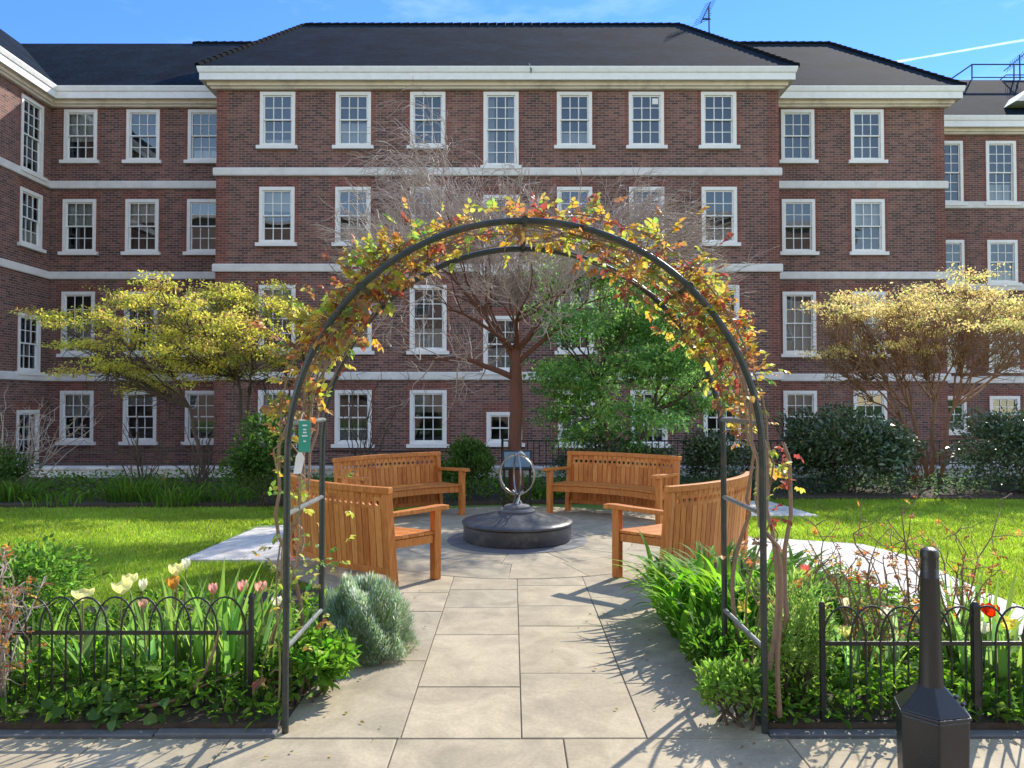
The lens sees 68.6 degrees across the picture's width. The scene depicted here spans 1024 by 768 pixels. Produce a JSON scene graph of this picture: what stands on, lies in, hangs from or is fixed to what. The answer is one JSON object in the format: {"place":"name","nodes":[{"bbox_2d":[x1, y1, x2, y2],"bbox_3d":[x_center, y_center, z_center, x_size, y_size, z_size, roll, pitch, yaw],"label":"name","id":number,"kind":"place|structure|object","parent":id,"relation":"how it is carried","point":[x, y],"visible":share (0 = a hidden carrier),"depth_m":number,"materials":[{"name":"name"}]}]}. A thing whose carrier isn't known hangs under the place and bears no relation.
{"place":"outdoors","nodes":[
{"label":"outdoors","id":0,"kind":"place"},
{"bbox_2d":[181,525,310,562],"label":"side path","id":1,"kind":"structure","parent":0,"point":[242,546],"depth_m":7.98,"materials":[{"name":"grey stone"}]},
{"bbox_2d":[0,736,1023,767],"bbox_3d":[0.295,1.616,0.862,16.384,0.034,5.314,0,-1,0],"label":"front path","id":2,"kind":"structure","parent":0,"point":[489,753],"depth_m":3.37,"materials":[{"name":"stone"}]},
{"bbox_2d":[893,547,971,767],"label":"cigarette bin","id":3,"kind":"object","parent":2,"relation":"on","point":[933,718],"visible":1,"depth_m":3.09,"materials":[{"name":"black plastic"}]},
{"bbox_2d":[0,0,1023,79],"label":"sky","id":4,"kind":"structure","parent":0,"point":[942,37],"materials":[{"name":"blue"}]},
{"bbox_2d":[0,496,1023,606],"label":"lawn","id":5,"kind":"structure","parent":0,"point":[591,506],"depth_m":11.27,"materials":[{"name":"green plant"}]},
{"bbox_2d":[0,593,254,707],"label":"bow top fence","id":6,"kind":"object","parent":5,"relation":"on","point":[149,632],"visible":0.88,"depth_m":3.82,"materials":[{"name":"black metal"}]},
{"bbox_2d":[0,589,318,729],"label":"flower bed","id":7,"kind":"object","parent":5,"relation":"on","point":[191,717],"visible":0.09,"depth_m":3.69,"materials":[{"name":"soil"}]},
{"bbox_2d":[0,544,53,701],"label":"rose bush","id":8,"kind":"object","parent":7,"relation":"on","point":[13,604],"visible":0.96,"depth_m":3.76,"materials":[{"name":"brown plant"}]},
{"bbox_2d":[0,532,112,646],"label":"garden shrub","id":9,"kind":"object","parent":7,"relation":"on","point":[33,562],"visible":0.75,"depth_m":4.73,"materials":[{"name":"green plant"}]},
{"bbox_2d":[1,593,118,687],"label":"sword leaf plant","id":10,"kind":"object","parent":7,"relation":"on","point":[21,645],"visible":0.36,"depth_m":4.37,"materials":[{"name":"green plant"}]},
{"bbox_2d":[50,588,101,686],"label":"tulip","id":11,"kind":"object","parent":7,"relation":"on","point":[87,645],"visible":0.75,"depth_m":4.02,"materials":[{"name":"green plant"}]},
{"bbox_2d":[40,684,169,731],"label":"creeping plant","id":12,"kind":"object","parent":7,"relation":"on","point":[56,711],"visible":0.91,"depth_m":3.63,"materials":[{"name":"green plant"}]},
{"bbox_2d":[28,589,185,691],"bbox_3d":[-2.239,1.441,4.216,0.846,0.462,0.689,0,-1,0],"label":"sword leaf plant","id":13,"kind":"object","parent":7,"relation":"on","point":[116,638],"visible":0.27,"depth_m":4.12,"materials":[{"name":"green plant"}]},
{"bbox_2d":[0,582,340,730],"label":"ground cover","id":14,"kind":"object","parent":7,"relation":"on","point":[187,679],"visible":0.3,"depth_m":3.85,"materials":[{"name":"green plant"}]},
{"bbox_2d":[108,572,240,683],"bbox_3d":[-1.905,1.378,4.242,0.662,0.588,0.829,0,-1,0],"label":"sword leaf plant","id":15,"kind":"object","parent":7,"relation":"on","point":[195,624],"visible":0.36,"depth_m":4.16,"materials":[{"name":"green plant"}]},
{"bbox_2d":[115,555,294,693],"bbox_3d":[-1.633,1.330,4.123,0.829,0.678,0.975,0,-1,0],"label":"sword leaf plant","id":16,"kind":"object","parent":7,"relation":"on","point":[228,642],"visible":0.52,"depth_m":4.12,"materials":[{"name":"green plant"}]},
{"bbox_2d":[196,574,328,685],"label":"sword leaf plant","id":17,"kind":"object","parent":7,"relation":"on","point":[230,620],"visible":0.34,"depth_m":4.15,"materials":[{"name":"green plant"}]},
{"bbox_2d":[264,617,362,705],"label":"garden shrub","id":18,"kind":"object","parent":7,"relation":"on","point":[327,666],"visible":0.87,"depth_m":3.95,"materials":[{"name":"green plant"}]},
{"bbox_2d":[0,477,576,507],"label":"flower bed","id":19,"kind":"object","parent":5,"relation":"on","point":[492,499],"visible":0.14,"depth_m":11.69,"materials":[{"name":"green plant"}]},
{"bbox_2d":[0,441,43,484],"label":"garden shrub","id":20,"kind":"object","parent":19,"relation":"on","point":[9,471],"visible":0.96,"depth_m":12.66,"materials":[{"name":"green plant"}]},
{"bbox_2d":[0,473,58,502],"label":"border plant","id":21,"kind":"object","parent":19,"relation":"on","point":[7,495],"visible":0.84,"depth_m":11.76,"materials":[{"name":"green plant"}]},
{"bbox_2d":[0,388,103,485],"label":"bare shrub","id":22,"kind":"object","parent":19,"relation":"on","point":[28,451],"visible":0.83,"depth_m":13.07,"materials":[{"name":"brown plant"}]},
{"bbox_2d":[89,462,176,502],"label":"border plant","id":23,"kind":"object","parent":19,"relation":"on","point":[128,487],"visible":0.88,"depth_m":11.67,"materials":[{"name":"green plant"}]},
{"bbox_2d":[103,399,182,482],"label":"bare shrub","id":24,"kind":"object","parent":19,"relation":"on","point":[155,457],"visible":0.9,"depth_m":12.97,"materials":[{"name":"brown plant"}]},
{"bbox_2d":[8,270,322,489],"bbox_3d":[-5.746,-0.041,13.437,6.108,3.968,3.606,-1,-2,27],"label":"maple tree","id":25,"kind":"object","parent":19,"relation":"on","point":[233,324],"visible":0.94,"depth_m":13.13,"materials":[{"name":"yellow plant"}]},
{"bbox_2d":[134,471,214,506],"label":"border plant","id":26,"kind":"object","parent":19,"relation":"on","point":[170,498],"visible":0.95,"depth_m":11.33,"materials":[{"name":"green plant"}]},
{"bbox_2d":[153,408,229,492],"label":"bare shrub","id":27,"kind":"object","parent":19,"relation":"on","point":[205,475],"visible":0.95,"depth_m":12.67,"materials":[{"name":"brown plant"}]},
{"bbox_2d":[216,405,298,507],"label":"garden shrub","id":28,"kind":"object","parent":19,"relation":"on","point":[257,463],"visible":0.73,"depth_m":11.18,"materials":[{"name":"green plant"}]},
{"bbox_2d":[0,465,565,502],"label":"ground cover","id":29,"kind":"object","parent":19,"relation":"on","point":[92,480],"visible":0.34,"depth_m":12.90,"materials":[{"name":"green plant"}]},
{"bbox_2d":[331,355,413,467],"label":"bare shrub","id":30,"kind":"object","parent":19,"relation":"on","point":[366,426],"visible":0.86,"depth_m":13.11,"materials":[{"name":"brown plant"}]},
{"bbox_2d":[440,432,496,499],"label":"garden shrub","id":31,"kind":"object","parent":19,"relation":"on","point":[477,464],"visible":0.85,"depth_m":11.78,"materials":[{"name":"green plant"}]},
{"bbox_2d":[307,73,780,499],"bbox_3d":[0.451,-1.338,11.842,7.189,6.552,5.052,1,-1,-22],"label":"bare tree","id":32,"kind":"object","parent":19,"relation":"on","point":[514,375],"visible":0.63,"depth_m":11.78,"materials":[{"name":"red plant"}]},
{"bbox_2d":[547,435,681,481],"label":"garden shrub","id":33,"kind":"object","parent":19,"relation":"on","point":[652,449],"visible":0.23,"depth_m":12.59,"materials":[{"name":"green plant"}]},
{"bbox_2d":[507,240,754,464],"bbox_3d":[1.989,-0.232,12.762,4.142,4.306,3.346,0,-1,0],"label":"leafy tree","id":34,"kind":"object","parent":19,"relation":"on","point":[654,358],"visible":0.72,"depth_m":12.28,"materials":[{"name":"green plant"}]},
{"bbox_2d":[265,536,752,605],"bbox_3d":[0.060,1.788,8.580,5.520,0.001,5.520,0,-1,0],"label":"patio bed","id":35,"kind":"object","parent":5,"relation":"on","point":[453,578],"visible":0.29,"depth_m":6.43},
{"bbox_2d":[447,532,587,553],"bbox_3d":[0.060,1.784,8.580,1.600,0.024,1.600,0,-1,0],"label":"patio ring","id":36,"kind":"object","parent":35,"relation":"on","point":[459,541],"visible":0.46,"depth_m":8.07,"materials":[{"name":"grey stone"}]},
{"bbox_2d":[462,450,572,548],"bbox_3d":[0.060,1.266,8.592,1.270,1.013,1.270,0,-1,0],"label":"ring sculpture","id":37,"kind":"object","parent":36,"relation":"on","point":[517,523],"visible":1,"depth_m":8.18,"materials":[{"name":"metal"}]},
{"bbox_2d":[0,728,1023,736],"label":"bed edging","id":38,"kind":"object","parent":5,"relation":"on","point":[215,732],"visible":0.44,"depth_m":3.57,"materials":[{"name":"grey stone"}]},
{"bbox_2d":[683,477,1023,499],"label":"flower bed","id":39,"kind":"object","parent":5,"relation":"on","point":[866,494],"visible":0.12,"depth_m":12.71,"materials":[{"name":"green plant"}]},
{"bbox_2d":[679,426,779,481],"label":"garden shrub","id":40,"kind":"object","parent":39,"relation":"on","point":[706,449],"visible":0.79,"depth_m":12.95,"materials":[{"name":"green plant"}]},
{"bbox_2d":[768,401,928,491],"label":"evergreen shrub","id":41,"kind":"object","parent":39,"relation":"on","point":[872,448],"visible":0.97,"depth_m":12.76,"materials":[{"name":"green plant"}]},
{"bbox_2d":[680,462,1023,495],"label":"ground cover","id":42,"kind":"object","parent":39,"relation":"on","point":[976,480],"visible":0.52,"depth_m":13.02,"materials":[{"name":"green plant"}]},
{"bbox_2d":[792,262,1023,485],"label":"maple tree","id":43,"kind":"object","parent":39,"relation":"on","point":[1005,327],"visible":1,"depth_m":13.80,"materials":[{"name":"beige plant"}]},
{"bbox_2d":[934,404,1023,491],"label":"evergreen shrub","id":44,"kind":"object","parent":39,"relation":"on","point":[1004,431],"visible":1,"depth_m":12.79,"materials":[{"name":"green plant"}]},
{"bbox_2d":[688,581,1023,729],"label":"flower bed","id":45,"kind":"object","parent":5,"relation":"on","point":[819,724],"visible":0.12,"depth_m":3.67,"materials":[{"name":"soil"}]},
{"bbox_2d":[644,578,789,670],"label":"strap leaf plant","id":46,"kind":"object","parent":45,"relation":"on","point":[752,623],"visible":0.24,"depth_m":4.66,"materials":[{"name":"green plant"}]},
{"bbox_2d":[607,528,896,647],"bbox_3d":[1.537,1.401,5.242,1.781,0.591,1.799,0,-1,0],"label":"strap leaf plant","id":47,"kind":"object","parent":45,"relation":"on","point":[663,583],"visible":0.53,"depth_m":5.16,"materials":[{"name":"green plant"}]},
{"bbox_2d":[750,565,841,706],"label":"garden shrub","id":48,"kind":"object","parent":45,"relation":"on","point":[807,635],"visible":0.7,"depth_m":3.83,"materials":[{"name":"green plant"}]},
{"bbox_2d":[727,568,890,628],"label":"garden shrub","id":49,"kind":"object","parent":45,"relation":"on","point":[835,604],"visible":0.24,"depth_m":4.78,"materials":[{"name":"green plant"}]},
{"bbox_2d":[665,554,959,654],"bbox_3d":[2.092,1.547,5.373,1.699,0.337,1.905,0,-1,0],"label":"ground cover","id":50,"kind":"object","parent":45,"relation":"on","point":[874,592],"visible":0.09,"depth_m":5.26,"materials":[{"name":"green plant"}]},
{"bbox_2d":[800,501,919,667],"bbox_3d":[2.070,1.172,4.218,0.753,1.049,0.627,0,-1,0],"label":"rose bush","id":51,"kind":"object","parent":45,"relation":"on","point":[868,576],"visible":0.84,"depth_m":4.26,"materials":[{"name":"brown plant"}]},
{"bbox_2d":[731,621,1023,730],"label":"ground cover","id":52,"kind":"object","parent":45,"relation":"on","point":[842,681],"visible":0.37,"depth_m":3.76,"materials":[{"name":"green plant"}]},
{"bbox_2d":[880,491,1022,654],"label":"rose bush","id":53,"kind":"object","parent":45,"relation":"on","point":[966,588],"visible":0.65,"depth_m":4.43,"materials":[{"name":"brown plant"}]},
{"bbox_2d":[908,572,1023,690],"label":"sword leaf plant","id":54,"kind":"object","parent":45,"relation":"on","point":[1002,660],"visible":0.41,"depth_m":3.97,"materials":[{"name":"green plant"}]},
{"bbox_2d":[919,563,1023,670],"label":"sword leaf plant","id":55,"kind":"object","parent":45,"relation":"on","point":[1008,605],"visible":0.2,"depth_m":4.45,"materials":[{"name":"green plant"}]},
{"bbox_2d":[818,601,1023,722],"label":"bow top fence","id":56,"kind":"object","parent":5,"relation":"on","point":[975,643],"visible":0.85,"depth_m":3.65,"materials":[{"name":"black metal"}]},
{"bbox_2d":[267,506,759,593],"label":"patio","id":57,"kind":"structure","parent":0,"point":[592,555],"depth_m":7.55,"materials":[{"name":"stone"}]},
{"bbox_2d":[290,473,448,587],"bbox_3d":[-1.485,1.317,7.099,0.840,0.855,1.810,1,-2,-44],"label":"curved bench","id":58,"kind":"object","parent":57,"relation":"on","point":[377,541],"visible":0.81,"depth_m":6.57,"materials":[{"name":"brown wood"}]},
{"bbox_2d":[332,451,469,514],"bbox_3d":[-1.498,1.389,10.068,0.840,0.855,1.810,-1,-2,43],"label":"curved bench","id":59,"kind":"object","parent":57,"relation":"on","point":[416,484],"visible":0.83,"depth_m":10.42,"materials":[{"name":"brown wood"}]},
{"bbox_2d":[542,451,681,524],"bbox_3d":[1.382,1.394,10.282,1.810,0.855,0.840,-1,-2,38],"label":"curved bench","id":60,"kind":"object","parent":57,"relation":"on","point":[602,483],"visible":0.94,"depth_m":10.51,"materials":[{"name":"brown wood"}]},
{"bbox_2d":[603,471,751,577],"bbox_3d":[1.717,1.320,7.224,0.840,0.855,1.810,-1,-2,39],"label":"curved bench","id":61,"kind":"object","parent":57,"relation":"on","point":[690,523],"visible":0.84,"depth_m":6.70,"materials":[{"name":"brown wood"}]},
{"bbox_2d":[275,572,770,738],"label":"garden path","id":62,"kind":"structure","parent":0,"point":[468,686],"depth_m":4.31,"materials":[{"name":"stone"}]},
{"bbox_2d":[310,570,420,665],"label":"mound shrub","id":63,"kind":"object","parent":62,"relation":"on","point":[365,613],"visible":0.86,"depth_m":4.61,"materials":[{"name":"green plant"}]},
{"bbox_2d":[282,216,767,733],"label":"rose arch","id":64,"kind":"structure","parent":62,"relation":"on","point":[522,248],"depth_m":3.62,"materials":[{"name":"black metal"}]},
{"bbox_2d":[250,192,659,708],"bbox_3d":[-0.282,0.358,4.014,2.094,2.755,0.964,0,-1,0],"label":"climbing rose","id":65,"kind":"object","parent":64,"relation":"attached to","point":[352,315],"visible":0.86,"depth_m":3.85,"materials":[{"name":"brown plant"}]},
{"bbox_2d":[402,192,805,717],"bbox_3d":[0.447,0.291,3.978,2.182,2.814,0.961,0,-1,0],"label":"climbing rose","id":66,"kind":"object","parent":64,"relation":"attached to","point":[698,321],"visible":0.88,"depth_m":3.86,"materials":[{"name":"brown plant"}]},
{"bbox_2d":[679,608,760,680],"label":"garden shrub","id":67,"kind":"object","parent":62,"relation":"on","point":[713,640],"visible":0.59,"depth_m":4.24,"materials":[{"name":"green plant"}]},
{"bbox_2d":[690,648,784,730],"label":"garden shrub","id":68,"kind":"object","parent":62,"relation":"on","point":[737,670],"visible":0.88,"depth_m":3.67,"materials":[{"name":"green plant"}]},
{"bbox_2d":[730,538,1023,639],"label":"side path","id":69,"kind":"structure","parent":0,"point":[847,553],"depth_m":7.29,"materials":[{"name":"grey stone"}]},
{"label":"area paving","id":70,"kind":"structure","parent":0,"visible":0},
{"bbox_2d":[0,22,1023,465],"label":"brick building","id":71,"kind":"structure","parent":70,"relation":"on","point":[830,166],"depth_m":24.03,"materials":[{"name":"brown brick"}]},
{"bbox_2d":[15,312,44,375],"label":"window","id":72,"kind":"structure","parent":71,"relation":"in","point":[37,328],"depth_m":23.61,"materials":[{"name":"white paint"}]},
{"bbox_2d":[17,186,46,253],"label":"window","id":73,"kind":"structure","parent":71,"relation":"in","point":[27,239],"depth_m":23.71,"materials":[{"name":"white paint"}]},
{"bbox_2d":[20,93,47,181],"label":"window","id":74,"kind":"structure","parent":71,"relation":"in","point":[40,128],"depth_m":23.78,"materials":[{"name":"white paint"}]},
{"bbox_2d":[55,391,95,444],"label":"window","id":75,"kind":"structure","parent":71,"relation":"in","point":[73,406],"depth_m":24.41,"materials":[{"name":"white paint"}]},
{"bbox_2d":[56,292,96,356],"bbox_3d":[-14.149,-1.941,24.479,1.270,2.144,0.270,0,-1,0],"label":"window","id":76,"kind":"structure","parent":71,"relation":"in","point":[64,295],"depth_m":24.45,"materials":[{"name":"white paint"}]},
{"bbox_2d":[58,199,97,254],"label":"window","id":77,"kind":"structure","parent":71,"relation":"in","point":[81,212],"depth_m":24.56,"materials":[{"name":"white paint"}]},
{"bbox_2d":[59,109,99,163],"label":"window","id":78,"kind":"structure","parent":71,"relation":"in","point":[80,125],"depth_m":24.63,"materials":[{"name":"white paint"}]},
{"bbox_2d":[118,391,157,444],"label":"window","id":79,"kind":"structure","parent":71,"relation":"in","point":[129,402],"depth_m":24.38,"materials":[{"name":"white paint"}]},
{"bbox_2d":[121,199,160,254],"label":"window","id":80,"kind":"structure","parent":71,"relation":"in","point":[146,211],"depth_m":24.55,"materials":[{"name":"white paint"}]},
{"bbox_2d":[122,109,161,163],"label":"window","id":81,"kind":"structure","parent":71,"relation":"in","point":[129,112],"depth_m":24.59,"materials":[{"name":"white paint"}]},
{"bbox_2d":[183,199,215,254],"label":"window","id":82,"kind":"structure","parent":71,"relation":"in","point":[189,250],"depth_m":24.52,"materials":[{"name":"white paint"}]},
{"bbox_2d":[183,109,216,163],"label":"window","id":83,"kind":"structure","parent":71,"relation":"in","point":[193,157],"depth_m":24.62,"materials":[{"name":"white paint"}]},
{"bbox_2d":[255,187,296,246],"bbox_3d":[-7.251,-5.158,23.150,1.270,1.847,0.260,0,-1,0],"label":"window","id":84,"kind":"structure","parent":71,"relation":"in","point":[271,199],"depth_m":23.16,"materials":[{"name":"white paint"}]},
{"bbox_2d":[256,92,297,149],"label":"window","id":85,"kind":"structure","parent":71,"relation":"in","point":[265,144],"depth_m":23.20,"materials":[{"name":"white paint"}]},
{"bbox_2d":[331,187,370,246],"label":"window","id":86,"kind":"structure","parent":71,"relation":"in","point":[338,190],"depth_m":23.13,"materials":[{"name":"white paint"}]},
{"bbox_2d":[332,92,373,149],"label":"window","id":87,"kind":"structure","parent":71,"relation":"in","point":[348,136],"depth_m":23.23,"materials":[{"name":"white paint"}]},
{"bbox_2d":[331,390,374,447],"bbox_3d":[-4.866,1.066,23.006,1.314,1.763,0.270,0,-1,0],"label":"window","id":88,"kind":"structure","parent":71,"relation":"in","point":[339,432],"depth_m":22.98,"materials":[{"name":"white paint"}]},
{"bbox_2d":[407,92,447,149],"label":"window","id":89,"kind":"structure","parent":71,"relation":"in","point":[412,94],"depth_m":23.20,"materials":[{"name":"white paint"}]},
{"bbox_2d":[406,285,448,354],"bbox_3d":[-2.576,-1.974,23.079,1.314,2.144,0.270,0,-1,0],"label":"window","id":90,"kind":"structure","parent":71,"relation":"in","point":[437,344],"depth_m":23.09,"materials":[{"name":"white paint"}]},
{"bbox_2d":[406,390,449,447],"bbox_3d":[-2.566,1.066,23.001,1.314,1.763,0.260,0,-1,0],"label":"window","id":91,"kind":"structure","parent":71,"relation":"in","point":[419,402],"depth_m":23.01,"materials":[{"name":"white paint"}]},
{"bbox_2d":[480,316,518,373],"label":"window","id":92,"kind":"structure","parent":71,"relation":"in","point":[489,356],"depth_m":23.08,"materials":[{"name":"white paint"}]},
{"bbox_2d":[480,92,521,168],"bbox_3d":[-0.337,-7.832,23.226,1.270,2.418,0.284,0,-1,0],"label":"window","id":93,"kind":"structure","parent":71,"relation":"in","point":[489,107],"depth_m":23.23,"materials":[{"name":"white paint"}]},
{"bbox_2d":[554,92,594,149],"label":"window","id":94,"kind":"structure","parent":71,"relation":"in","point":[578,140],"depth_m":23.20,"materials":[{"name":"white paint"}]},
{"bbox_2d":[626,92,667,149],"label":"window","id":95,"kind":"structure","parent":71,"relation":"in","point":[632,146],"depth_m":23.19,"materials":[{"name":"white paint"}]},
{"bbox_2d":[698,92,739,149],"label":"window","id":96,"kind":"structure","parent":71,"relation":"in","point":[733,145],"depth_m":23.19,"materials":[{"name":"white paint"}]},
{"bbox_2d":[699,187,740,246],"bbox_3d":[6.393,-5.158,23.156,1.270,1.847,0.270,0,-1,0],"label":"window","id":97,"kind":"structure","parent":71,"relation":"in","point":[732,242],"depth_m":23.13,"materials":[{"name":"white paint"}]},
{"bbox_2d":[779,109,818,163],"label":"window","id":98,"kind":"structure","parent":71,"relation":"in","point":[811,160],"depth_m":24.60,"materials":[{"name":"white paint"}]},
{"bbox_2d":[781,391,816,444],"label":"window","id":99,"kind":"structure","parent":71,"relation":"in","point":[793,399],"depth_m":24.42,"materials":[{"name":"white paint"}]},
{"bbox_2d":[780,199,818,254],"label":"window","id":100,"kind":"structure","parent":71,"relation":"in","point":[812,241],"depth_m":24.52,"materials":[{"name":"white paint"}]},
{"bbox_2d":[781,292,819,356],"bbox_3d":[9.367,-1.941,24.479,1.270,2.144,0.270,0,-1,0],"label":"window","id":101,"kind":"structure","parent":71,"relation":"in","point":[796,326],"depth_m":24.58,"materials":[{"name":"white paint"}]},
{"bbox_2d":[848,109,887,163],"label":"window","id":102,"kind":"structure","parent":71,"relation":"in","point":[880,112],"depth_m":24.60,"materials":[{"name":"white paint"}]},
{"bbox_2d":[849,199,888,254],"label":"window","id":103,"kind":"structure","parent":71,"relation":"in","point":[865,213],"depth_m":24.56,"materials":[{"name":"white paint"}]},
{"bbox_2d":[944,141,967,204],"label":"window","id":104,"kind":"structure","parent":71,"relation":"in","point":[960,187],"depth_m":27.09,"materials":[{"name":"white paint"}]},
{"bbox_2d":[985,141,1020,204],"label":"window","id":105,"kind":"structure","parent":71,"relation":"in","point":[995,192],"depth_m":27.13,"materials":[{"name":"white paint"}]},
{"bbox_2d":[985,240,1021,285],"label":"window","id":106,"kind":"structure","parent":71,"relation":"in","point":[1006,279],"depth_m":27.01,"materials":[{"name":"white paint"}]},
{"bbox_2d":[15,466,1023,476],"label":"area kerb","id":107,"kind":"structure","parent":70,"relation":"on","point":[109,469],"depth_m":15.46,"materials":[{"name":"white paint"}]},
{"bbox_2d":[501,438,1014,465],"bbox_3d":[7.150,1.420,15.620,14.750,0.590,0.050,0,-1,0],"label":"area railing","id":108,"kind":"object","parent":107,"relation":"on","point":[652,441],"visible":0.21,"depth_m":15.61,"materials":[{"name":"black metal"}]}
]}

